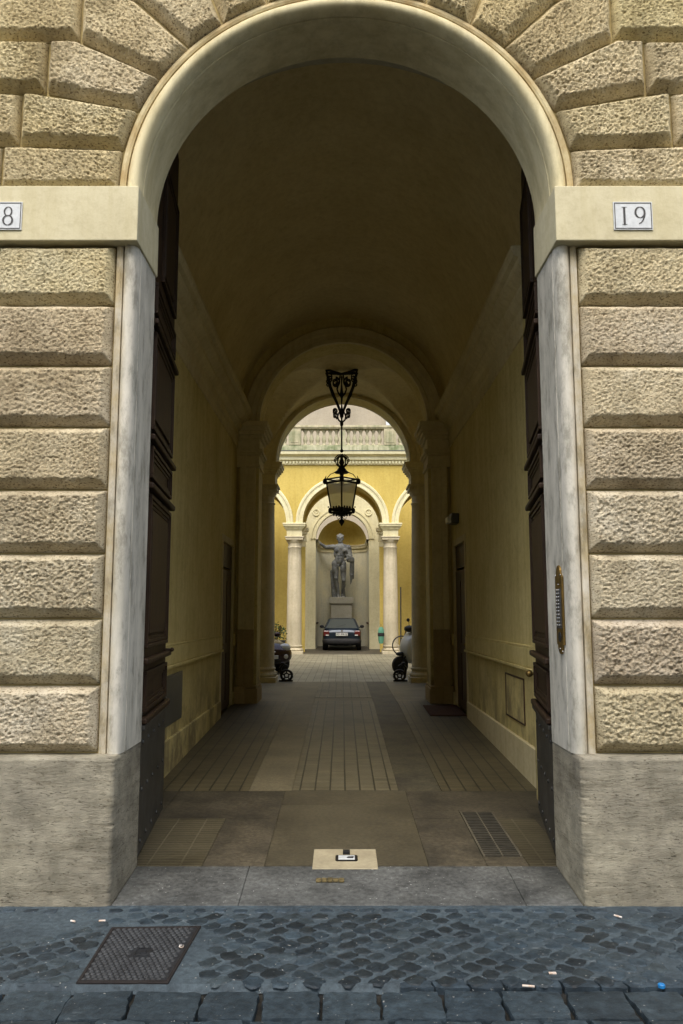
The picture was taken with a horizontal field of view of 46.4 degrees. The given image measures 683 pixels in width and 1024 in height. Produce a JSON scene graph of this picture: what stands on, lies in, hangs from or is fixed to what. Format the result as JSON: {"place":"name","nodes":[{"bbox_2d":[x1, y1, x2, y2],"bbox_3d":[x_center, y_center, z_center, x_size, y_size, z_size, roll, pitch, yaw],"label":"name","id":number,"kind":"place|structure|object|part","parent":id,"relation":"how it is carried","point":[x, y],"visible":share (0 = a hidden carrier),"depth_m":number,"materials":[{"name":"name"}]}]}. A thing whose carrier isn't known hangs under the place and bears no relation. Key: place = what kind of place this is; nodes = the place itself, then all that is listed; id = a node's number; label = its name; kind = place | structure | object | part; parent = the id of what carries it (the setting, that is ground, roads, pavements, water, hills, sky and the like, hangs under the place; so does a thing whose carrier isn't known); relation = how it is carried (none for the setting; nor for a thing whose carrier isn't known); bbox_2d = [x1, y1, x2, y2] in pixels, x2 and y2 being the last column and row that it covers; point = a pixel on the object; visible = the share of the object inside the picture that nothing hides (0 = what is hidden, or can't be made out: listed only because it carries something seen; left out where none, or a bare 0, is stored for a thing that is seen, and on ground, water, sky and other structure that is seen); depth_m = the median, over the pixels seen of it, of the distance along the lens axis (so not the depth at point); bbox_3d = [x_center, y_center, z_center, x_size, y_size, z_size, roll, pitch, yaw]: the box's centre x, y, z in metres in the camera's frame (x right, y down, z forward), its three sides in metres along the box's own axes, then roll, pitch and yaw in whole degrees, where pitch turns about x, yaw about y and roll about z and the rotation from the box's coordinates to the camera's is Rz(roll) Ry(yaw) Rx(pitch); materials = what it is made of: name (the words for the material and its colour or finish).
{"place":"outdoors","nodes":[
{"label":"outdoors","id":0,"kind":"place"},
{"bbox_2d":[249,682,319,790],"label":"paving strip","id":1,"kind":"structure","parent":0,"point":[277,770],"depth_m":9.25,"materials":[{"name":"stone"}]},
{"bbox_2d":[0,978,682,1023],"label":"street setts","id":2,"kind":"structure","parent":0,"point":[593,1002],"depth_m":3.48,"materials":[{"name":"grey stone"}]},
{"bbox_2d":[658,982,664,988],"bbox_3d":[1.464,2.166,3.646,0.032,0.017,0.031,0,-7,0],"label":"bottle cap","id":3,"kind":"object","parent":2,"relation":"on","point":[661,985],"visible":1,"depth_m":3.64,"materials":[{"name":"blue plastic"}]},
{"bbox_2d":[0,905,682,994],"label":"pavement","id":4,"kind":"structure","parent":0,"point":[18,926],"depth_m":4.16,"materials":[{"name":"grey stone"}]},
{"bbox_2d":[76,926,200,984],"bbox_3d":[-1.008,2.236,4.018,0.485,0.039,0.675,0,-7,0],"label":"manhole cover","id":5,"kind":"object","parent":4,"relation":"on","point":[140,955],"visible":1,"depth_m":3.97,"materials":[{"name":"metal"}]},
{"bbox_2d":[303,646,380,653],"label":"loggia floor","id":6,"kind":"structure","parent":0,"point":[343,650],"depth_m":30.94,"materials":[{"name":"stone"}]},
{"bbox_2d":[283,523,306,653],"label":"stone column","id":7,"kind":"structure","parent":6,"relation":"on","point":[294,537],"depth_m":28.49,"materials":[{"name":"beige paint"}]},
{"bbox_2d":[309,486,374,504],"bbox_3d":[0.034,-0.366,29.925,14.600,1.820,1.140,0,-7,0],"label":"cross vault","id":8,"kind":"object","parent":7,"relation":"on","point":[339,487],"visible":0.05,"depth_m":30.34,"materials":[{"name":"yellow paint"}]},
{"bbox_2d":[275,450,409,522],"bbox_3d":[0.034,-0.791,29.707,17.300,2.612,2.360,0,-7,0],"label":"arcade","id":9,"kind":"object","parent":7,"relation":"on","point":[384,479],"visible":0.33,"depth_m":28.86,"materials":[{"name":"yellow paint"}]},
{"bbox_2d":[281,425,404,449],"bbox_3d":[0.034,-2.667,29.099,14.400,0.945,0.400,0,-7,0],"label":"balustrade","id":10,"kind":"object","parent":9,"relation":"on","point":[389,432],"visible":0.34,"depth_m":28.96,"materials":[{"name":"beige stone"}]},
{"bbox_2d":[329,597,352,646],"bbox_3d":[-0.006,4.826,35.001,1.040,2.140,0.980,0,-7,0],"label":"statue pedestal","id":11,"kind":"object","parent":6,"relation":"on","point":[341,607],"visible":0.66,"depth_m":34.63,"materials":[{"name":"grey stone"}]},
{"bbox_2d":[319,533,353,596],"bbox_3d":[-0.206,2.423,35.237,1.534,2.957,0.748,-1,-7,9],"label":"marble statue","id":12,"kind":"object","parent":11,"relation":"on","point":[342,551],"visible":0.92,"depth_m":35.12,"materials":[{"name":"grey stone"}]},
{"bbox_2d":[320,618,363,649],"bbox_3d":[0.014,4.944,32.481,1.820,1.250,3.610,0,-7,0],"label":"parked car","id":13,"kind":"object","parent":6,"relation":"on","point":[341,631],"visible":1,"depth_m":30.81,"materials":[{"name":"blue paint"}]},
{"bbox_3d":[0.014,4.349,31.051,1.201,0.350,0.286,0,-7,0],"label":"rear window","id":14,"kind":"part","parent":13,"relation":"part of","materials":[{"name":"grey glass"}]},
{"bbox_2d":[316,519,368,647],"bbox_3d":[0.034,3.163,34.492,2.507,5.830,3.250,0,-7,0],"label":"statue niche","id":15,"kind":"object","parent":6,"relation":"on","point":[357,541],"visible":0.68,"depth_m":35.61,"materials":[{"name":"grey paint"}]},
{"bbox_2d":[274,493,411,648],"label":"niche wall","id":16,"kind":"structure","parent":6,"relation":"on","point":[364,514],"depth_m":32.59,"materials":[{"name":"beige paint"}]},
{"bbox_2d":[274,489,411,651],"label":"loggia rear wall","id":17,"kind":"structure","parent":6,"relation":"on","point":[365,498],"depth_m":30.11,"materials":[{"name":"yellow paint"}]},
{"bbox_2d":[378,523,401,653],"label":"stone column","id":18,"kind":"structure","parent":6,"relation":"on","point":[390,537],"depth_m":28.50,"materials":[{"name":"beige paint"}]},
{"bbox_2d":[378,627,383,643],"bbox_3d":[1.394,4.284,28.084,0.236,0.708,0.143,0,-7,0],"label":"hanging bag","id":19,"kind":"object","parent":18,"relation":"hanging from","point":[381,635],"visible":1,"depth_m":28.03,"materials":[{"name":"green plastic"}]},
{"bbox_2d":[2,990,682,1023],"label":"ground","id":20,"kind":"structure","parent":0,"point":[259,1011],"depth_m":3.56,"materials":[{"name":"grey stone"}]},
{"bbox_2d":[274,654,411,681],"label":"courtyard floor","id":21,"kind":"structure","parent":0,"point":[340,667],"depth_m":20.84,"materials":[{"name":"stone"}]},
{"bbox_2d":[275,622,287,642],"bbox_3d":[-2.248,4.279,26.864,0.865,1.151,0.663,0,-7,0],"label":"potted plant","id":22,"kind":"object","parent":21,"relation":"on","point":[280,630],"visible":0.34,"depth_m":26.85,"materials":[{"name":"green plant"}]},
{"bbox_2d":[274,632,291,671],"bbox_3d":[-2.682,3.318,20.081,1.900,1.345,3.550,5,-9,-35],"label":"scooter","id":23,"kind":"object","parent":21,"relation":"on","point":[282,652],"visible":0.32,"depth_m":18.94,"materials":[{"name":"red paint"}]},
{"bbox_2d":[279,662,292,681],"bbox_3d":[-1.176,3.395,16.927,0.306,0.409,0.108,0,-7,0],"label":"wheel","id":24,"kind":"object","parent":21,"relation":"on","point":[286,671],"visible":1,"depth_m":16.90,"materials":[{"name":"black rubber"}]},
{"bbox_2d":[392,618,411,673],"bbox_3d":[1.978,3.241,19.331,1.740,1.321,0.800,4,-8,-28],"label":"white scooter","id":25,"kind":"object","parent":21,"relation":"on","point":[404,654],"visible":0.29,"depth_m":18.96,"materials":[{"name":"paint"}]},
{"bbox_2d":[393,662,407,681],"bbox_3d":[1.244,3.395,16.927,0.306,0.409,0.108,0,-7,0],"label":"wheel","id":26,"kind":"object","parent":25,"relation":"attached to","point":[404,671],"visible":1,"depth_m":16.90,"materials":[{"name":"black rubber"}]},
{"bbox_2d":[260,682,426,700],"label":"loggia floor","id":27,"kind":"structure","parent":0,"point":[286,691],"depth_m":14.52,"materials":[{"name":"stone"}]},
{"bbox_2d":[260,461,283,682],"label":"stone column","id":28,"kind":"structure","parent":27,"relation":"on","point":[273,471],"depth_m":16.97,"materials":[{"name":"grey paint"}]},
{"bbox_2d":[265,393,420,460],"bbox_3d":[0.034,-2.657,17.657,17.300,3.272,0.690,0,-7,0],"label":"arch","id":29,"kind":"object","parent":28,"relation":"on","point":[295,417],"visible":0.1,"depth_m":17.31,"materials":[{"name":"paint"}]},
{"bbox_2d":[264,354,422,454],"bbox_3d":[0.034,-2.173,15.727,14.600,1.820,3.165,0,-7,0],"label":"cross vault","id":30,"kind":"object","parent":28,"relation":"on","point":[377,381],"visible":0.16,"depth_m":16.51,"materials":[{"name":"paint"}]},
{"bbox_2d":[323,369,360,525],"bbox_3d":[0.004,-1.259,15.483,0.677,3.105,0.606,-5,-9,36],"label":"hanging lantern","id":31,"kind":"object","parent":30,"relation":"hanging from","point":[341,511],"visible":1,"depth_m":15.50,"materials":[{"name":"black metal"}]},
{"bbox_2d":[402,461,426,682],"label":"stone column","id":32,"kind":"structure","parent":27,"relation":"on","point":[414,474],"depth_m":16.96,"materials":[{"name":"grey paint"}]},
{"bbox_2d":[292,682,397,790],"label":"passage center paving","id":33,"kind":"structure","parent":0,"point":[344,748],"depth_m":9.19,"materials":[{"name":"grey stone"}]},
{"bbox_2d":[163,701,535,790],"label":"passage side paving","id":34,"kind":"structure","parent":0,"point":[228,751],"depth_m":8.86,"materials":[{"name":"stone"}]},
{"bbox_2d":[423,705,466,715],"bbox_3d":[1.539,2.978,11.970,0.530,0.040,1.000,0,-7,0],"label":"door mat","id":35,"kind":"object","parent":34,"relation":"on","point":[443,710],"depth_m":11.91,"materials":[{"name":"brown fabric"}]},
{"bbox_2d":[392,631,406,652],"bbox_3d":[2.554,4.416,27.261,1.684,0.984,0.533,1,-7,-6],"label":"bicycle","id":36,"kind":"object","parent":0,"point":[396,642],"visible":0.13,"depth_m":27.18,"materials":[{"name":"metal"}]},
{"bbox_2d":[366,682,440,790],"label":"paving strip","id":37,"kind":"structure","parent":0,"point":[411,769],"depth_m":9.28,"materials":[{"name":"stone"}]},
{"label":"terrain","id":38,"kind":"structure","parent":0,"visible":0},
{"bbox_2d":[164,247,252,777],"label":"passage wall","id":39,"kind":"structure","parent":38,"relation":"on","point":[213,412],"depth_m":9.60,"materials":[{"name":"paint"}]},
{"bbox_2d":[164,671,182,727],"bbox_3d":[-1.742,1.923,8.223,0.032,0.500,0.900,0,-7,0],"label":"meter cover","id":40,"kind":"object","parent":39,"relation":"attached to","point":[173,712],"visible":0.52,"depth_m":8.24,"materials":[{"name":"grey metal"}]},
{"bbox_2d":[165,674,182,724],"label":"wall panel","id":41,"kind":"structure","parent":40,"relation":"in","point":[174,684],"depth_m":8.23,"materials":[{"name":"grey paint"}]},
{"bbox_2d":[219,533,234,710],"bbox_3d":[-1.766,1.706,12.142,0.100,2.640,1.320,0,-7,0],"label":"side door","id":42,"kind":"structure","parent":39,"relation":"attached to","point":[226,627],"depth_m":12.27,"materials":[{"name":"grey paint"}]},
{"bbox_2d":[178,57,521,389],"bbox_3d":[0.034,-0.753,9.534,4.800,7.300,7.675,0,-7,0],"label":"passage vault","id":43,"kind":"object","parent":39,"relation":"on","point":[386,194],"visible":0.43,"depth_m":9.14,"materials":[{"name":"paint"}]},
{"bbox_2d":[520,168,555,854],"bbox_3d":[1.554,-0.480,6.349,0.179,5.845,1.364,-1,-7,9],"label":"gate leaf","id":44,"kind":"object","parent":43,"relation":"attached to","point":[534,506],"visible":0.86,"depth_m":6.26,"materials":[{"name":"brown wood"}]},
{"bbox_2d":[0,0,682,906],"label":"palace facade","id":45,"kind":"structure","parent":38,"relation":"on","point":[106,106],"depth_m":5.18,"materials":[{"name":"stone"}]},
{"bbox_2d":[0,202,22,229],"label":"house number plaque","id":46,"kind":"object","parent":45,"relation":"attached to","point":[10,215],"visible":1,"depth_m":5.22,"materials":[{"name":"white stone"}]},
{"bbox_2d":[137,153,179,855],"bbox_3d":[-1.450,-0.480,6.351,0.168,5.845,1.364,1,-7,-5],"label":"gate leaf","id":47,"kind":"object","parent":45,"relation":"attached to","point":[155,703],"visible":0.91,"depth_m":6.26,"materials":[{"name":"brown wood"}]},
{"bbox_2d":[555,565,565,653],"bbox_3d":[1.406,0.629,5.147,0.026,0.570,0.156,0,-7,0],"label":"intercom panel","id":48,"kind":"object","parent":45,"relation":"attached to","point":[560,611],"visible":1,"depth_m":5.11,"materials":[{"name":"gold metal"}]},
{"bbox_2d":[613,202,652,229],"bbox_3d":[1.911,-1.942,5.226,0.255,0.192,0.013,0,-7,0],"label":"house number plaque","id":49,"kind":"object","parent":45,"relation":"attached to","point":[632,215],"visible":1,"depth_m":5.22,"materials":[{"name":"white stone"}]},
{"bbox_2d":[233,317,454,703],"bbox_3d":[0.034,-0.290,13.570,4.800,7.400,0.970,0,-7,0],"label":"archway","id":50,"kind":"object","parent":38,"relation":"on","point":[281,359],"visible":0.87,"depth_m":13.30,"materials":[{"name":"paint"}]},
{"bbox_2d":[286,405,402,538],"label":"building","id":51,"kind":"structure","parent":38,"relation":"on","point":[358,416],"depth_m":38.34,"materials":[{"name":"white stone"}]},
{"bbox_2d":[136,819,556,866],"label":"passage ribbed sides","id":52,"kind":"object","parent":38,"relation":"on","point":[179,842],"visible":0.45,"depth_m":5.77,"materials":[{"name":"stone"}]},
{"bbox_2d":[111,866,582,905],"bbox_3d":[0.034,2.348,4.958,2.768,0.103,0.580,0,-7,0],"label":"threshold","id":53,"kind":"object","parent":38,"relation":"on","point":[379,886],"visible":0.81,"depth_m":4.93,"materials":[{"name":"stone"}]},
{"bbox_2d":[316,877,343,882],"bbox_3d":[-0.072,2.315,5.013,0.178,0.014,0.060,0,-7,0],"label":"metal strip","id":54,"kind":"object","parent":53,"relation":"on","point":[330,880],"visible":1,"depth_m":4.99,"materials":[{"name":"gold metal"}]},
{"bbox_2d":[312,849,377,868],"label":"latch slab","id":55,"kind":"structure","parent":53,"relation":"on","point":[344,858],"depth_m":5.36,"materials":[{"name":"stone"}]},
{"bbox_2d":[265,791,428,865],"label":"passage center slab","id":56,"kind":"structure","parent":38,"relation":"on","point":[382,823],"depth_m":6.10,"materials":[{"name":"brown stone"}]},
{"bbox_2d":[158,791,546,867],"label":"passage floor slabs","id":57,"kind":"structure","parent":38,"relation":"on","point":[245,835],"depth_m":6.41,"materials":[{"name":"stone"}]},
{"bbox_2d":[460,811,522,856],"bbox_3d":[1.104,2.423,5.992,0.270,0.073,1.095,0,-7,0],"label":"floor grate","id":58,"kind":"object","parent":57,"relation":"on","point":[489,835],"visible":0.94,"depth_m":5.92,"materials":[{"name":"metal"}]},
{"bbox_2d":[434,246,537,799],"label":"passage wall","id":59,"kind":"structure","parent":38,"relation":"on","point":[479,413],"depth_m":9.21,"materials":[{"name":"paint"}]},
{"bbox_2d":[445,513,458,524],"bbox_3d":[1.726,0.110,12.435,0.185,0.160,0.300,0,-7,0],"label":"emergency lamp","id":60,"kind":"object","parent":59,"relation":"attached to","point":[452,519],"visible":1,"depth_m":12.30,"materials":[{"name":"grey paint"}]},
{"bbox_2d":[452,533,468,710],"bbox_3d":[1.834,1.706,12.142,0.100,2.640,1.320,0,-7,0],"label":"side door","id":61,"kind":"structure","parent":59,"relation":"attached to","point":[460,624],"depth_m":12.24,"materials":[{"name":"brown paint"}]},
{"bbox_2d":[505,672,525,725],"bbox_3d":[1.812,1.938,8.322,0.017,0.455,0.900,0,-7,0],"label":"access hatch","id":62,"kind":"object","parent":59,"relation":"attached to","point":[515,695],"visible":1,"depth_m":8.28,"materials":[{"name":"beige wood"}]}
]}

